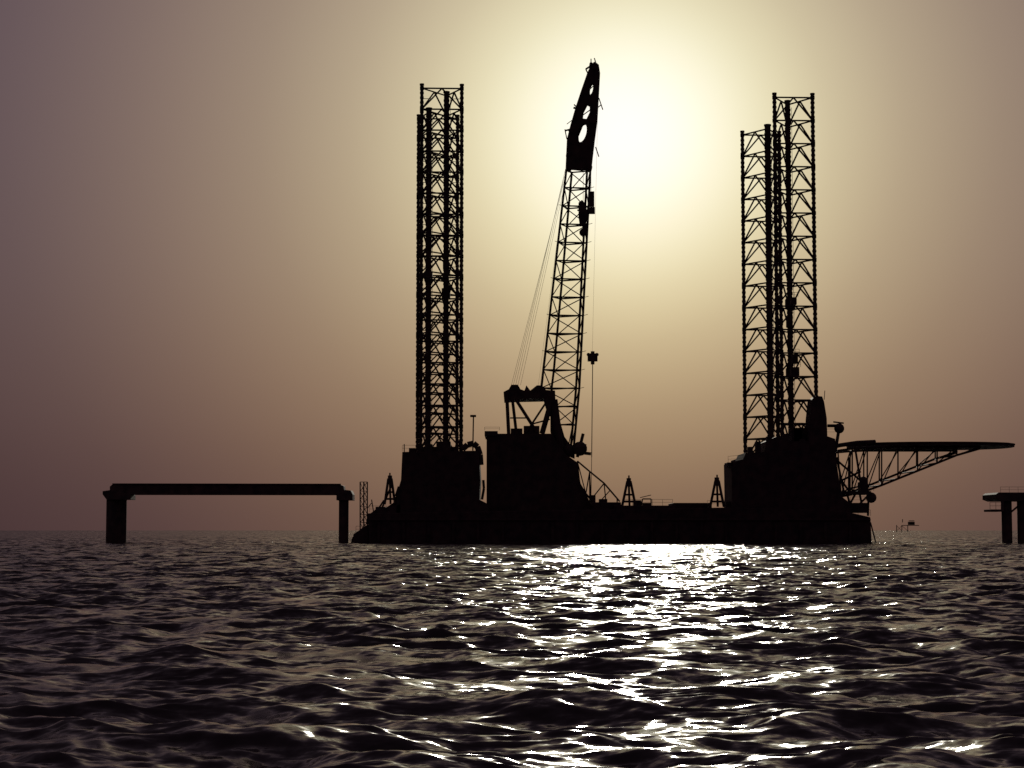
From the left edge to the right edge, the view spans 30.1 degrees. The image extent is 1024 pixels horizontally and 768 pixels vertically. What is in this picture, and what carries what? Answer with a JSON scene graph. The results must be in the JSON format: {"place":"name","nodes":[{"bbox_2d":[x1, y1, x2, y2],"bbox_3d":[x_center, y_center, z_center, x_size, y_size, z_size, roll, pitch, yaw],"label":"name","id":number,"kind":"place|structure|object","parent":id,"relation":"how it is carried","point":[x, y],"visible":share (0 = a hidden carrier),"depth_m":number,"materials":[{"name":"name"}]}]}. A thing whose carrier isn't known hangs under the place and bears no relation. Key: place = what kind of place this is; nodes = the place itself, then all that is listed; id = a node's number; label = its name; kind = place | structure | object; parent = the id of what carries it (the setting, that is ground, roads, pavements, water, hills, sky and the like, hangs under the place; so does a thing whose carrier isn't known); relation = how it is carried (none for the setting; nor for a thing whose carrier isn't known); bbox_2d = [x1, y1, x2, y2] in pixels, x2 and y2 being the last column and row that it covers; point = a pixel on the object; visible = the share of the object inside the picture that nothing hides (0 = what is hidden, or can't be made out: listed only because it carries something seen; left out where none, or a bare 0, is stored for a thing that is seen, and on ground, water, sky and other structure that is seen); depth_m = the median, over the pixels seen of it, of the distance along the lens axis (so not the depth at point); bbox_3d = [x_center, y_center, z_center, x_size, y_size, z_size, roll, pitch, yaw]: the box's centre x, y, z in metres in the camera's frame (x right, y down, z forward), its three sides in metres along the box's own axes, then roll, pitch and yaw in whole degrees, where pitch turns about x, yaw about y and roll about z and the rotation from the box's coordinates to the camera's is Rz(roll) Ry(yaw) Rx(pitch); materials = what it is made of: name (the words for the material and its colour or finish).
{"place":"outdoors","nodes":[
{"label":"outdoors","id":0,"kind":"place"},
{"bbox_2d":[0,530,1023,767],"bbox_3d":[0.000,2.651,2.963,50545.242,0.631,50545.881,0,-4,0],"label":"sea","id":1,"kind":"structure","parent":0,"point":[279,649],"depth_m":36.90,"materials":[{"name":"grey liquid"}]},
{"bbox_2d":[103,483,354,542],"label":"pipe bridge","id":2,"kind":"structure","parent":1,"relation":"in","point":[117,496],"depth_m":348.53,"materials":[{"name":"metal"}]},
{"bbox_2d":[351,83,1014,543],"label":"jack up rig","id":3,"kind":"object","parent":1,"relation":"in","point":[781,487],"visible":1,"depth_m":349.08,"materials":[{"name":"paint"}]},
{"bbox_2d":[484,58,619,510],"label":"pedestal crane","id":4,"kind":"object","parent":3,"relation":"on","point":[531,468],"visible":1,"depth_m":352.38,"materials":[{"name":"paint"}]},
{"bbox_2d":[896,519,918,531],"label":"offshore platform","id":5,"kind":"structure","parent":1,"relation":"on","point":[911,523],"depth_m":1494.07,"materials":[{"name":"metal"}]},
{"bbox_2d":[982,487,1023,542],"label":"wellhead platform","id":6,"kind":"structure","parent":1,"relation":"in","point":[1006,499],"depth_m":348.76,"materials":[{"name":"metal"}]},
{"bbox_2d":[0,0,1023,529],"label":"sky","id":7,"kind":"structure","parent":0,"point":[208,209],"materials":[{"name":"beige"}]}
]}

